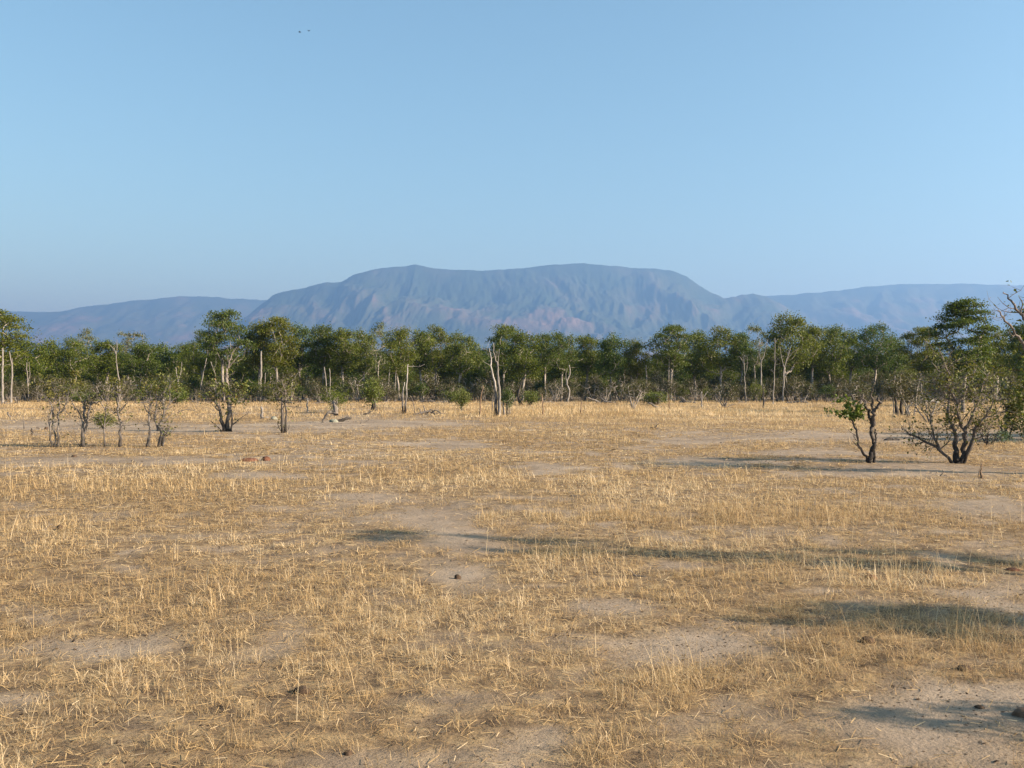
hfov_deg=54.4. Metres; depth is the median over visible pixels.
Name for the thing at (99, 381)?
scrub bush
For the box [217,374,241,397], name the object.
scrub bush
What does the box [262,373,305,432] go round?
stunted tree
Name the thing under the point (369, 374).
scrub bush
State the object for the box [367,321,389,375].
woodland tree
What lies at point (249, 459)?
termite earth
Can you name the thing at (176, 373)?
dead tree
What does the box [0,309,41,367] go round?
woodland tree
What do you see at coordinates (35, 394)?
scrub bush
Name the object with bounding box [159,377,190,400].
scrub bush
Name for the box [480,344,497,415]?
dead tree
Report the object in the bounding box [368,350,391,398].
woodland tree
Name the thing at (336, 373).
woodland tree
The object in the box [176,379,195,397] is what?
scrub bush
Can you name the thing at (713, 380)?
scrub bush
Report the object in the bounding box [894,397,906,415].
dead tree
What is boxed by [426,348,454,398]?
woodland tree
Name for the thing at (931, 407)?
scrub bush
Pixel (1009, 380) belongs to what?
scrub bush
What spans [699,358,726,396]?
woodland tree
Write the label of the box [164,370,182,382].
scrub bush
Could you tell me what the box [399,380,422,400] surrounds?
scrub bush
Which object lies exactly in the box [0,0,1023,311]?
sky
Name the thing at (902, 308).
hills
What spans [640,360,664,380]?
woodland tree
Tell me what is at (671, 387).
scrub bush
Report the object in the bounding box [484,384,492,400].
scrub bush
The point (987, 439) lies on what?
dead bush
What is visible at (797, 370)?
woodland tree
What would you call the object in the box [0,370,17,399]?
scrub bush
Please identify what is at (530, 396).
green bush
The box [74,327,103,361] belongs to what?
woodland tree
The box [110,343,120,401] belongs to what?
dead tree
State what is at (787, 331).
woodland tree
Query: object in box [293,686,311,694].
dung heap
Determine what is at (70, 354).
woodland tree
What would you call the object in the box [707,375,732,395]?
scrub bush
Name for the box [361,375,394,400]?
scrub bush
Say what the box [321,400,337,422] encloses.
fallen log
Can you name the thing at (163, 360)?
woodland tree
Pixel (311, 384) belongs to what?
scrub bush
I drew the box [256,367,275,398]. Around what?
scrub bush
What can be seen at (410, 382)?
scrub bush
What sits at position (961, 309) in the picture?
woodland tree
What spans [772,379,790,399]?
scrub bush
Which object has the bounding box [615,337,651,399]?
woodland tree
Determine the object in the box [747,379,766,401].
scrub bush
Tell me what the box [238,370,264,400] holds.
scrub bush
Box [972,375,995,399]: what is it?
scrub bush
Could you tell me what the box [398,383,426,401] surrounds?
scrub bush
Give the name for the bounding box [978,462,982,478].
tree stump
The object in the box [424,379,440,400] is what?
scrub bush
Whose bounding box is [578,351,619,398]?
woodland tree
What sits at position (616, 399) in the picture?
scrub bush
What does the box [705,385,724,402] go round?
scrub bush
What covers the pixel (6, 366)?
woodland tree
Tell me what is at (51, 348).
woodland tree
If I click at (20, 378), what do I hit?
woodland tree
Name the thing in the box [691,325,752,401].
woodland tree
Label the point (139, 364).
woodland tree
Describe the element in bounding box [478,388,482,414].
dead tree
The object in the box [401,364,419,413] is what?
dead tree
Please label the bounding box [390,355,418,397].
woodland tree
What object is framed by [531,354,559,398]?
woodland tree
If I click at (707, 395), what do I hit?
scrub bush
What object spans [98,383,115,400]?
scrub bush
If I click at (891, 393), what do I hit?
scrub bush
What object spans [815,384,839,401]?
scrub bush
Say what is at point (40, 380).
scrub bush
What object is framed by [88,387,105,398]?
scrub bush
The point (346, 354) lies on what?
woodland tree
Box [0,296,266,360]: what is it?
hills
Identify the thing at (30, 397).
scrub bush
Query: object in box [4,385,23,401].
scrub bush
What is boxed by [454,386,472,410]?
bush
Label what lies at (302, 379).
scrub bush
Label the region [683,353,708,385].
woodland tree
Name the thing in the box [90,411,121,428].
green bush
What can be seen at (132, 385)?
scrub bush
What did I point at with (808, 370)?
woodland tree
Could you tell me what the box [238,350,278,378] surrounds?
woodland tree
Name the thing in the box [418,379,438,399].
scrub bush
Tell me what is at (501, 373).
woodland tree
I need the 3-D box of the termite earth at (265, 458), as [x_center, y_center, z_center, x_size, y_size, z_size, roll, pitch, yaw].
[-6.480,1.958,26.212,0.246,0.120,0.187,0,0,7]
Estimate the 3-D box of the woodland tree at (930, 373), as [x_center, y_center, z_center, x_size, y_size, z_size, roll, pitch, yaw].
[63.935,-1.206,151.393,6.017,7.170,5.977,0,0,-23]
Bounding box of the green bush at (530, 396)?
[519,388,540,404]
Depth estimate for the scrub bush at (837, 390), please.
116.92 m
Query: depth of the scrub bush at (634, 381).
132.67 m
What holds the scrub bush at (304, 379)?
on the ground at (922, 748)
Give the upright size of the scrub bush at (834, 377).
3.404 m
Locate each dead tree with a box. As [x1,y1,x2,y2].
[1,348,9,401]
[9,351,12,402]
[26,362,29,401]
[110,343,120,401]
[170,362,181,383]
[198,358,206,401]
[258,351,265,401]
[323,367,330,393]
[384,366,397,401]
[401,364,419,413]
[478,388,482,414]
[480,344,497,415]
[493,343,501,415]
[517,380,524,404]
[565,365,570,401]
[665,357,674,401]
[733,356,747,401]
[758,340,767,401]
[762,384,764,407]
[769,339,781,404]
[780,346,801,401]
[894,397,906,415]
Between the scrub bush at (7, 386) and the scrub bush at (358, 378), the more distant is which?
the scrub bush at (358, 378)
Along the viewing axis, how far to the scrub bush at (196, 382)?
135.21 m
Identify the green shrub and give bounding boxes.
[985,376,1023,438]
[990,424,1014,442]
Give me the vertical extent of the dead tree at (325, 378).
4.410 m
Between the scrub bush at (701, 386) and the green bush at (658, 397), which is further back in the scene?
the scrub bush at (701, 386)
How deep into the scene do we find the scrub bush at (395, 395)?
120.72 m
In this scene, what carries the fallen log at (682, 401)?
on the ground at (922, 748)
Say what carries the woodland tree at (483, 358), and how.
on the ground at (922, 748)
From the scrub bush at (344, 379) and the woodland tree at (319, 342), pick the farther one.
the scrub bush at (344, 379)
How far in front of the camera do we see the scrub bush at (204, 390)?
122.90 m
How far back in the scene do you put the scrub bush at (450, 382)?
133.12 m
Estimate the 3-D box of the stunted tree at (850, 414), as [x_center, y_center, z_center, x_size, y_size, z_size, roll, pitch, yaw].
[8.814,1.087,25.770,1.461,2.097,0.901,0,0,-14]
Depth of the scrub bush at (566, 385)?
134.96 m
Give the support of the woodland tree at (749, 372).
on the ground at (922, 748)
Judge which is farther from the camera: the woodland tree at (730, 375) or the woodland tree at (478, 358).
the woodland tree at (730, 375)
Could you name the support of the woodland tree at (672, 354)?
on the ground at (922, 748)
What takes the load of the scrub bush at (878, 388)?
on the ground at (922, 748)
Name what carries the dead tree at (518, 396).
on the ground at (922, 748)
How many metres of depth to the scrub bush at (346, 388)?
126.55 m
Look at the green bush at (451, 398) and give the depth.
110.92 m
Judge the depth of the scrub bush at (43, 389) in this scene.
122.75 m
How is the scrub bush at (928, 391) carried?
on the ground at (922, 748)
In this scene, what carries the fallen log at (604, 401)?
on the ground at (922, 748)
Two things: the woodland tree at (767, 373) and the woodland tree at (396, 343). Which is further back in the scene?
the woodland tree at (767, 373)
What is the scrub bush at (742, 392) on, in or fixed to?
on the ground at (922, 748)
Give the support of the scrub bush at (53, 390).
on the ground at (922, 748)
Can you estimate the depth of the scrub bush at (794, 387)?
128.09 m
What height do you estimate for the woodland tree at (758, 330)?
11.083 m
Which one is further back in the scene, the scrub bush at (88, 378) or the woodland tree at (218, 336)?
the scrub bush at (88, 378)
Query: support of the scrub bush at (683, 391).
on the ground at (922, 748)
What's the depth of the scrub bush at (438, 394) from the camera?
125.60 m
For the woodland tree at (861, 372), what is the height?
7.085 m
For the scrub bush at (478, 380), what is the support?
on the ground at (922, 748)
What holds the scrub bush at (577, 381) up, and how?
on the ground at (922, 748)
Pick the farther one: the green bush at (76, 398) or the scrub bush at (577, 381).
the scrub bush at (577, 381)
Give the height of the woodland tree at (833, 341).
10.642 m
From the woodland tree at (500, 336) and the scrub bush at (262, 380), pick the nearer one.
the woodland tree at (500, 336)
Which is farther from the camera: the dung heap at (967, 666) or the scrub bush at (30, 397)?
the scrub bush at (30, 397)
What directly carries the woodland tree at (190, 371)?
on the ground at (922, 748)
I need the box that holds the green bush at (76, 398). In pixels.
[67,390,101,402]
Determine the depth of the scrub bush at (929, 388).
125.38 m
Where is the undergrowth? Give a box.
[7,378,1015,398]
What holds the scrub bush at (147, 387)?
on the ground at (922, 748)
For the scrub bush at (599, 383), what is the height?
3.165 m
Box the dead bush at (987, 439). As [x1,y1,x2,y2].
[970,425,1002,444]
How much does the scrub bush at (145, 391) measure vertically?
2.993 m
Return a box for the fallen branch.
[413,405,444,414]
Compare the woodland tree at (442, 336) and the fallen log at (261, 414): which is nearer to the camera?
the fallen log at (261, 414)
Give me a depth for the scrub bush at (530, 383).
134.84 m
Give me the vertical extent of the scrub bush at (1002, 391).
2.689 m
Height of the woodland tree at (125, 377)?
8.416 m
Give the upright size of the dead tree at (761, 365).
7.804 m
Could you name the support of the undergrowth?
on the ground at (922, 748)
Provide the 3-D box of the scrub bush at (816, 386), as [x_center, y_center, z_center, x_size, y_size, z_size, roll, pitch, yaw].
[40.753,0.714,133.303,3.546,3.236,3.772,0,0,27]
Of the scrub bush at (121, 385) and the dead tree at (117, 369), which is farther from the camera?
the scrub bush at (121, 385)
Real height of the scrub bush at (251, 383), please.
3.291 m
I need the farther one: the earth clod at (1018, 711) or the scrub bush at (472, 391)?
the scrub bush at (472, 391)
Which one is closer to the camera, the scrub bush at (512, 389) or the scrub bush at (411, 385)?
the scrub bush at (512, 389)
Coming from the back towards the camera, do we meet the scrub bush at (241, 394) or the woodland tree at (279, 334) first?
the woodland tree at (279, 334)
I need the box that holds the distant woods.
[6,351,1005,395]
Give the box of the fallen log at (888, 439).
[884,437,899,440]
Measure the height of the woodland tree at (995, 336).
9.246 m
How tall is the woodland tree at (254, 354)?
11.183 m
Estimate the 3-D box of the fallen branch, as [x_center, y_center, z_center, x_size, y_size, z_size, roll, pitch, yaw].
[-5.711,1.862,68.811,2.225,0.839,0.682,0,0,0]
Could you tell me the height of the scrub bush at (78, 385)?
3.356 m
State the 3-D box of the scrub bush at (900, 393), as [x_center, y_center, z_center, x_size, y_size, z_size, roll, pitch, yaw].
[25.092,0.629,63.432,3.365,3.113,3.580,0,0,30]
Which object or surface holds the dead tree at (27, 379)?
on the ground at (922, 748)
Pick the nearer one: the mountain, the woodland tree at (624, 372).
the woodland tree at (624, 372)
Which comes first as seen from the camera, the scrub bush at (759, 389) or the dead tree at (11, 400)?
the dead tree at (11, 400)
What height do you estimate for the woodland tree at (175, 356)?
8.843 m
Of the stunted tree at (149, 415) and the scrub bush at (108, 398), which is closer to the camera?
the stunted tree at (149, 415)
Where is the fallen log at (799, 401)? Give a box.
[786,397,811,403]
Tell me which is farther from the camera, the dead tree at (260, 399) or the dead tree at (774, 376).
the dead tree at (260, 399)
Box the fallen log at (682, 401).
[679,397,694,402]
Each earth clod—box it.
[974,705,984,708]
[1011,707,1023,717]
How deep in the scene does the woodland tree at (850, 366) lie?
137.36 m
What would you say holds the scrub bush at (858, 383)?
on the ground at (922, 748)
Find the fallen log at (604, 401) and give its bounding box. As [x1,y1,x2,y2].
[598,397,615,402]
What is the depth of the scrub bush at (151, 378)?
143.92 m
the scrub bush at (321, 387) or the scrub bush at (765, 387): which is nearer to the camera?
the scrub bush at (765, 387)
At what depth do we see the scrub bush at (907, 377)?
145.42 m
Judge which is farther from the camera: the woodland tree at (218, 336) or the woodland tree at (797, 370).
the woodland tree at (797, 370)
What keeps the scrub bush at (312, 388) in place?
on the ground at (922, 748)
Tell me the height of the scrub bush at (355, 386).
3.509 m
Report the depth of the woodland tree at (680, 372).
151.88 m
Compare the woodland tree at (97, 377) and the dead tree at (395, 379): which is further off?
the woodland tree at (97, 377)
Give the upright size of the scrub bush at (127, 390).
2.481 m
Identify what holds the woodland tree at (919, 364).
on the ground at (922, 748)
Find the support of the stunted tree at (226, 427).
on the ground at (922, 748)
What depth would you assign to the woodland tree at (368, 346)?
133.49 m
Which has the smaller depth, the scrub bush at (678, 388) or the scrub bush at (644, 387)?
the scrub bush at (644, 387)
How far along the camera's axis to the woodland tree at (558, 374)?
151.81 m
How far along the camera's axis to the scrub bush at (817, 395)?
125.33 m
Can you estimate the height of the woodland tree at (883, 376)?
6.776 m
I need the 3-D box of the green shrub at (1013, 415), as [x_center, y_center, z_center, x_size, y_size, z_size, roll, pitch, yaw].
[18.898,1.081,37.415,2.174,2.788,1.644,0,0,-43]
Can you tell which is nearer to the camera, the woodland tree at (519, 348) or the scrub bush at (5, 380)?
the woodland tree at (519, 348)
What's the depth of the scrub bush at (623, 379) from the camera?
137.28 m
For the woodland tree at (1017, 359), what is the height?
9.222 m
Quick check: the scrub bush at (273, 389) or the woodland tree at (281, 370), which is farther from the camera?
the woodland tree at (281, 370)
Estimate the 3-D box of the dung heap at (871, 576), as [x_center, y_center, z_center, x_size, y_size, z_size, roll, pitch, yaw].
[3.753,2.016,10.418,0.124,0.046,0.102,0,0,3]
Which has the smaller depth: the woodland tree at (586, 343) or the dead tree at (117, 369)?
the dead tree at (117, 369)
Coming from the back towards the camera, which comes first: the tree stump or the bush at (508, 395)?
the bush at (508, 395)
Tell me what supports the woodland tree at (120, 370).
on the ground at (922, 748)
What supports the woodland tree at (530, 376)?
on the ground at (922, 748)
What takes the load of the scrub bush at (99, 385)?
on the ground at (922, 748)
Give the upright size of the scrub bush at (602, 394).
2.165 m
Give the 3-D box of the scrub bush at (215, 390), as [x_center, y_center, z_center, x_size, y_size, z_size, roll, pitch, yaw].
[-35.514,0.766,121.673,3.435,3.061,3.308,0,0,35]
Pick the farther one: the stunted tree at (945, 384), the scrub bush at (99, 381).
the scrub bush at (99, 381)
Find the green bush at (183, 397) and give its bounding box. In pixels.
[155,385,192,404]
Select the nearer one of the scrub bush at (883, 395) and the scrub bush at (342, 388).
the scrub bush at (342, 388)
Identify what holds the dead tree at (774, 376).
on the ground at (922, 748)
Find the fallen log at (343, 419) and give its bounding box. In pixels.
[338,417,350,421]
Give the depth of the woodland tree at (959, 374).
156.21 m
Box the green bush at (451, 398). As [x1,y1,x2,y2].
[438,389,459,403]
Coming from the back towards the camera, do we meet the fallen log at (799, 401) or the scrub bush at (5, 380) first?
the scrub bush at (5, 380)
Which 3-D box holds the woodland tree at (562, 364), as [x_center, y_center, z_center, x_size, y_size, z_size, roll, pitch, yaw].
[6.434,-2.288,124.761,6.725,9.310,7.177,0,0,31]
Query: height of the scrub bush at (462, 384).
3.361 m
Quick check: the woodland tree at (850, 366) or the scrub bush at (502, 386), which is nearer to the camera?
the scrub bush at (502, 386)
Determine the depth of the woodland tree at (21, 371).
127.69 m
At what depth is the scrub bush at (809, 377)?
139.48 m
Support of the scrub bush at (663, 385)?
on the ground at (922, 748)
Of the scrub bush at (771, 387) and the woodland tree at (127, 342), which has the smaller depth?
the scrub bush at (771, 387)
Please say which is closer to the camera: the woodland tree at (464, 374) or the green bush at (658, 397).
the green bush at (658, 397)
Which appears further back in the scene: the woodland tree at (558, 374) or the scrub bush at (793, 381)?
the woodland tree at (558, 374)
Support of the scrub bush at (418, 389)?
on the ground at (922, 748)
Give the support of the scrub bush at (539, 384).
on the ground at (922, 748)
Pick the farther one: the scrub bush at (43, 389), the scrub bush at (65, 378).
the scrub bush at (65, 378)
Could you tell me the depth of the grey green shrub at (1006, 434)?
34.79 m
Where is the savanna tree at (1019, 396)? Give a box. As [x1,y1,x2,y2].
[977,280,1023,423]
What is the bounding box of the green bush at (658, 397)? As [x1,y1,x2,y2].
[637,389,673,404]
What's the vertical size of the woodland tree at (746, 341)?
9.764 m
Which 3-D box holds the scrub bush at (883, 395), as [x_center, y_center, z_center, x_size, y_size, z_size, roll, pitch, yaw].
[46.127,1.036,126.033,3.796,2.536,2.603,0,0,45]
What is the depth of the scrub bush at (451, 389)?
120.56 m
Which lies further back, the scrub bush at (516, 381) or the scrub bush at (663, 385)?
the scrub bush at (516, 381)
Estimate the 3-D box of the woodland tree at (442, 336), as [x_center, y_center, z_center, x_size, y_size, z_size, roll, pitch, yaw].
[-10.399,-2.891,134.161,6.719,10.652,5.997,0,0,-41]
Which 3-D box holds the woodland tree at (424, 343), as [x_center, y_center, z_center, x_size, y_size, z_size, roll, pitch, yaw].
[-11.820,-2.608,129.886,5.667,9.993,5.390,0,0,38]
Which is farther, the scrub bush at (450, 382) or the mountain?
the mountain
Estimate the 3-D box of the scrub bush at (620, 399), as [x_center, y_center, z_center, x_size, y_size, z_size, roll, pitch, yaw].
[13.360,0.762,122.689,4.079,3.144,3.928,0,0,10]
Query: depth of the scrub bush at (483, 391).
121.14 m
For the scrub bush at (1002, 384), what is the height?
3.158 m
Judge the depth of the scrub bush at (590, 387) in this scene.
125.36 m
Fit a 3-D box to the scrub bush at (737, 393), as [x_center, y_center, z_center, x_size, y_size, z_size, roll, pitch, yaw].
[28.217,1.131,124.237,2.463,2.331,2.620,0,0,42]
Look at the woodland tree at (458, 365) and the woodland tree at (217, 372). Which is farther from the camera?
the woodland tree at (217, 372)
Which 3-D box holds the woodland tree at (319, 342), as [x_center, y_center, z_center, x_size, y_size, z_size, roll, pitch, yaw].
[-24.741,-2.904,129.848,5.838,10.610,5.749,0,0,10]
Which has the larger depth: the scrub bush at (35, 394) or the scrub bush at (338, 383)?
the scrub bush at (338, 383)
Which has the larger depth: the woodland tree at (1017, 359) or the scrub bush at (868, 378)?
the scrub bush at (868, 378)
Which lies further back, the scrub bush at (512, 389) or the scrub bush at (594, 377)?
the scrub bush at (594, 377)
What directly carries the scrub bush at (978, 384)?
on the ground at (922, 748)
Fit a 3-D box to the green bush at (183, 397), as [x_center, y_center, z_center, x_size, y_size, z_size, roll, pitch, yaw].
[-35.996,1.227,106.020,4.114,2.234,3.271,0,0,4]
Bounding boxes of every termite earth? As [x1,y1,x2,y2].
[238,458,258,461]
[261,456,270,460]
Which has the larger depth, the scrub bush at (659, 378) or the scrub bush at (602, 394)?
the scrub bush at (659, 378)
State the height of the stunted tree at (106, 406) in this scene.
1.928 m
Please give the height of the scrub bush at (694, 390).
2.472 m
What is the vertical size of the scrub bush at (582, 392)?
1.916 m
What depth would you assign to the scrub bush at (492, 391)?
117.33 m
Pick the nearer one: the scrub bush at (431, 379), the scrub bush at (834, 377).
the scrub bush at (834, 377)
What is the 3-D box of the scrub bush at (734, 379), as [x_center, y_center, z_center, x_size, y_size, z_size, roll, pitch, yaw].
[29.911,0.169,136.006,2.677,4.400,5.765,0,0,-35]
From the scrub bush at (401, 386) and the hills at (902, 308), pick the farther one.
the hills at (902, 308)
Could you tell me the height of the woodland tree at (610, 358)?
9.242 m
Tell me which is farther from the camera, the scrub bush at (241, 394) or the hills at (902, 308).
the hills at (902, 308)
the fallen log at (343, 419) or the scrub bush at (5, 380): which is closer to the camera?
the fallen log at (343, 419)
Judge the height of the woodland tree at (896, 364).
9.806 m
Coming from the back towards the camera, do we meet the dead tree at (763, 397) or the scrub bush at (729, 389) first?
the scrub bush at (729, 389)
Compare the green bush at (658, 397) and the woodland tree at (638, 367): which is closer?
the green bush at (658, 397)
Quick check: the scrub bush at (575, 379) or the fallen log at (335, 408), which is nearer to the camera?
the fallen log at (335, 408)
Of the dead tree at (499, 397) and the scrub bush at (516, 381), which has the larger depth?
the scrub bush at (516, 381)
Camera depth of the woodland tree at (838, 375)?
141.62 m
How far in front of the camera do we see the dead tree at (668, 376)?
122.50 m
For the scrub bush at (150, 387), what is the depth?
127.29 m
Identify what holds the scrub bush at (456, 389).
on the ground at (922, 748)
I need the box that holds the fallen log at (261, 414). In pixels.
[260,406,268,418]
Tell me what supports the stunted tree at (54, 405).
on the ground at (922, 748)
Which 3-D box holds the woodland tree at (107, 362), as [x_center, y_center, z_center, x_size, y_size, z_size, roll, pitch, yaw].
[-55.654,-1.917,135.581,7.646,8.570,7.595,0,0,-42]
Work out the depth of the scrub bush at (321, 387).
130.31 m
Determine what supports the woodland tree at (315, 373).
on the ground at (922, 748)
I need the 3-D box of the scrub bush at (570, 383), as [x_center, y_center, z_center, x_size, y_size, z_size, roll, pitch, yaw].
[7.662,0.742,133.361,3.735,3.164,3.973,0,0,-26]
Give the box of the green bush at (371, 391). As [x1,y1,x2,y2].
[358,373,386,410]
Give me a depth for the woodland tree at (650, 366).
170.89 m
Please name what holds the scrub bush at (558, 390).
on the ground at (922, 748)
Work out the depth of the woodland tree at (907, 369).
154.79 m
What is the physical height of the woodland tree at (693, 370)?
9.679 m
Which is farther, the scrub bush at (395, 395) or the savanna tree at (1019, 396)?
the scrub bush at (395, 395)
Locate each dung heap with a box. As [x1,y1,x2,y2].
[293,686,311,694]
[344,750,352,755]
[860,636,875,643]
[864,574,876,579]
[956,665,972,671]
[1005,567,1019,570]
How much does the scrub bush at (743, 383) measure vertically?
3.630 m
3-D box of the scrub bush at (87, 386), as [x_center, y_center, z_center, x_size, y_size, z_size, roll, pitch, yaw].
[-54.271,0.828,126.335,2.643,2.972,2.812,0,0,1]
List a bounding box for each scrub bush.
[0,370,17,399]
[0,377,18,399]
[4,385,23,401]
[14,381,30,400]
[24,386,38,400]
[27,386,46,401]
[28,372,58,400]
[29,379,58,401]
[42,380,62,400]
[58,377,77,400]
[59,384,74,400]
[62,377,92,401]
[77,372,98,384]
[77,380,93,391]
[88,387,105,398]
[90,374,109,399]
[90,380,118,401]
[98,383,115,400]
[108,376,130,398]
[110,382,132,399]
[114,374,148,399]
[128,387,143,400]
[136,373,165,399]
[136,373,182,401]
[136,381,151,400]
[140,375,163,400]
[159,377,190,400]
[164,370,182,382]
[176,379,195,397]
[183,372,203,399]
[190,389,201,401]
[197,379,215,401]
[208,380,225,401]
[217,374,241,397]
[234,387,248,400]
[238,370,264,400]
[245,376,263,401]
[251,378,279,401]
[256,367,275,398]
[265,378,287,401]
[267,371,296,397]
[280,370,313,400]
[291,383,307,401]
[295,372,314,398]
[301,376,321,400]
[303,380,326,401]
[304,387,314,400]
[312,379,332,400]
[315,386,351,411]
[317,371,339,397]
[331,374,345,396]
[331,380,359,401]
[335,371,353,398]
[339,382,357,400]
[343,375,368,402]
[347,373,372,399]
[354,369,376,381]
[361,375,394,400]
[377,385,399,400]
[392,390,398,401]
[395,383,411,400]
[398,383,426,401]
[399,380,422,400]
[402,376,414,399]
[409,381,430,400]
[417,370,442,396]
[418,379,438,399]
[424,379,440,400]
[433,386,443,400]
[435,382,459,400]
[439,377,457,397]
[443,378,469,388]
[446,384,465,394]
[453,377,478,395]
[466,386,478,400]
[467,377,492,398]
[475,383,489,401]
[480,368,501,395]
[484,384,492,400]
[488,389,502,401]
[496,377,514,393]
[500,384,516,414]
[501,374,526,395]
[503,381,526,401]
[517,375,540,392]
[522,384,535,394]
[533,377,546,399]
[537,387,549,401]
[542,378,567,400]
[545,382,568,401]
[557,375,580,393]
[557,378,578,400]
[558,387,574,401]
[560,376,576,399]
[570,370,605,396]
[574,387,586,400]
[578,379,605,400]
[582,371,606,398]
[582,379,604,399]
[596,387,615,400]
[600,378,608,399]
[605,377,628,401]
[607,378,622,400]
[615,370,647,399]
[620,382,649,407]
[621,380,654,401]
[623,375,643,399]
[629,378,657,402]
[647,369,669,382]
[651,369,680,391]
[652,382,669,401]
[654,379,680,393]
[660,379,683,401]
[674,381,683,400]
[674,385,690,400]
[681,381,697,400]
[683,376,710,400]
[685,385,701,400]
[696,374,723,399]
[702,386,713,401]
[703,378,740,406]
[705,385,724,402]
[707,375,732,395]
[719,372,742,396]
[732,384,745,400]
[734,375,759,400]
[737,384,754,399]
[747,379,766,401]
[749,384,777,400]
[764,377,782,401]
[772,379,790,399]
[776,375,806,401]
[779,375,802,400]
[784,381,817,400]
[800,371,825,399]
[808,377,824,399]
[811,388,822,401]
[815,376,844,400]
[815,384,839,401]
[830,376,851,399]
[830,386,842,399]
[837,379,875,404]
[840,383,857,401]
[846,374,869,399]
[855,370,886,400]
[866,385,887,400]
[869,378,888,400]
[877,370,930,416]
[885,369,912,383]
[886,384,896,400]
[900,395,946,422]
[914,386,937,396]
[923,383,938,397]
[956,378,989,399]
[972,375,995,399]
[990,383,1011,399]
[998,377,1010,400]
[999,372,1020,393]
[1004,372,1023,398]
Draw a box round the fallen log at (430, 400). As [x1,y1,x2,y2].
[420,396,435,402]
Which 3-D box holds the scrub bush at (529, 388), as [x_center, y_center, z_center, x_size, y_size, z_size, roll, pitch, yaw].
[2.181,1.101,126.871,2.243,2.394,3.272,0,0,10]
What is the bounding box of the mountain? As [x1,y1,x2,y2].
[134,263,953,385]
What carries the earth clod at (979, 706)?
on the ground at (922, 748)
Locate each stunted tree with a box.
[27,369,92,447]
[62,382,108,446]
[95,389,118,446]
[102,375,143,446]
[133,371,162,446]
[142,365,190,446]
[198,342,253,431]
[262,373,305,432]
[824,386,883,462]
[881,328,1016,463]
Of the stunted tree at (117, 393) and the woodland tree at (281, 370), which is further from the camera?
the woodland tree at (281, 370)
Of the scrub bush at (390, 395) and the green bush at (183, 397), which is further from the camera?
the scrub bush at (390, 395)
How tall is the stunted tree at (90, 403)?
2.222 m
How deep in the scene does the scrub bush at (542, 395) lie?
118.45 m
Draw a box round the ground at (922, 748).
[0,392,1023,767]
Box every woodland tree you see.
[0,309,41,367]
[0,338,55,400]
[0,351,16,376]
[7,357,34,398]
[31,336,69,397]
[49,336,98,400]
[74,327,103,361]
[76,338,132,397]
[81,356,113,381]
[102,352,130,378]
[109,352,135,396]
[117,331,151,381]
[118,338,167,398]
[146,339,185,397]
[164,341,194,378]
[174,351,206,393]
[181,329,224,399]
[194,307,260,401]
[197,350,232,399]
[229,357,239,384]
[231,353,257,380]
[236,317,279,400]
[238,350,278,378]
[252,314,307,400]
[270,322,321,400]
[271,354,303,383]
[301,350,336,398]
[302,322,338,400]
[319,327,365,399]
[325,352,353,378]
[338,356,371,377]
[347,328,383,399]
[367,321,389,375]
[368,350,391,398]
[373,325,421,400]
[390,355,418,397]
[405,326,441,399]
[410,356,441,382]
[414,324,459,399]
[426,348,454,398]
[443,329,477,387]
[445,358,481,379]
[464,339,489,399]
[470,351,495,398]
[478,323,522,396]
[483,356,510,397]
[494,329,549,401]
[502,349,543,399]
[531,330,561,399]
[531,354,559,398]
[538,330,590,400]
[551,352,576,398]
[563,363,596,396]
[564,334,600,400]
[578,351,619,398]
[594,331,632,400]
[613,360,643,397]
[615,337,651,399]
[630,323,698,400]
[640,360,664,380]
[642,354,663,382]
[661,360,695,394]
[678,329,714,400]
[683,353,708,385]
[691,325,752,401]
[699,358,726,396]
[722,359,739,382]
[726,330,759,400]
[730,354,772,397]
[743,323,769,399]
[749,343,798,399]
[754,309,827,400]
[775,360,809,397]
[794,324,837,400]
[799,360,831,398]
[809,323,854,398]
[820,352,863,398]
[835,328,868,399]
[845,357,874,391]
[846,320,905,391]
[868,360,888,378]
[877,331,910,381]
[888,326,949,400]
[889,354,912,382]
[910,354,946,398]
[911,296,1002,412]
[940,352,962,378]
[980,329,1014,398]
[994,322,1023,376]
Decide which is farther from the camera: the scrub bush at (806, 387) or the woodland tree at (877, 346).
the woodland tree at (877, 346)
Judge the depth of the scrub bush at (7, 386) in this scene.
132.92 m
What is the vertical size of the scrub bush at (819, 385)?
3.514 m
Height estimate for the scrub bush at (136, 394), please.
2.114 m
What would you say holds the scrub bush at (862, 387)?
on the ground at (922, 748)
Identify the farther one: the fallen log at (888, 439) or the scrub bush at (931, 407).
the scrub bush at (931, 407)
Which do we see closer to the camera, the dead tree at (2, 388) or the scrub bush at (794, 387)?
the dead tree at (2, 388)
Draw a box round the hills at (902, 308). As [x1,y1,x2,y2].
[767,283,1023,358]
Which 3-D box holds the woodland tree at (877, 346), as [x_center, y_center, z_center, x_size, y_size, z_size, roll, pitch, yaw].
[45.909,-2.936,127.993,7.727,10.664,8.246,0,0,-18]

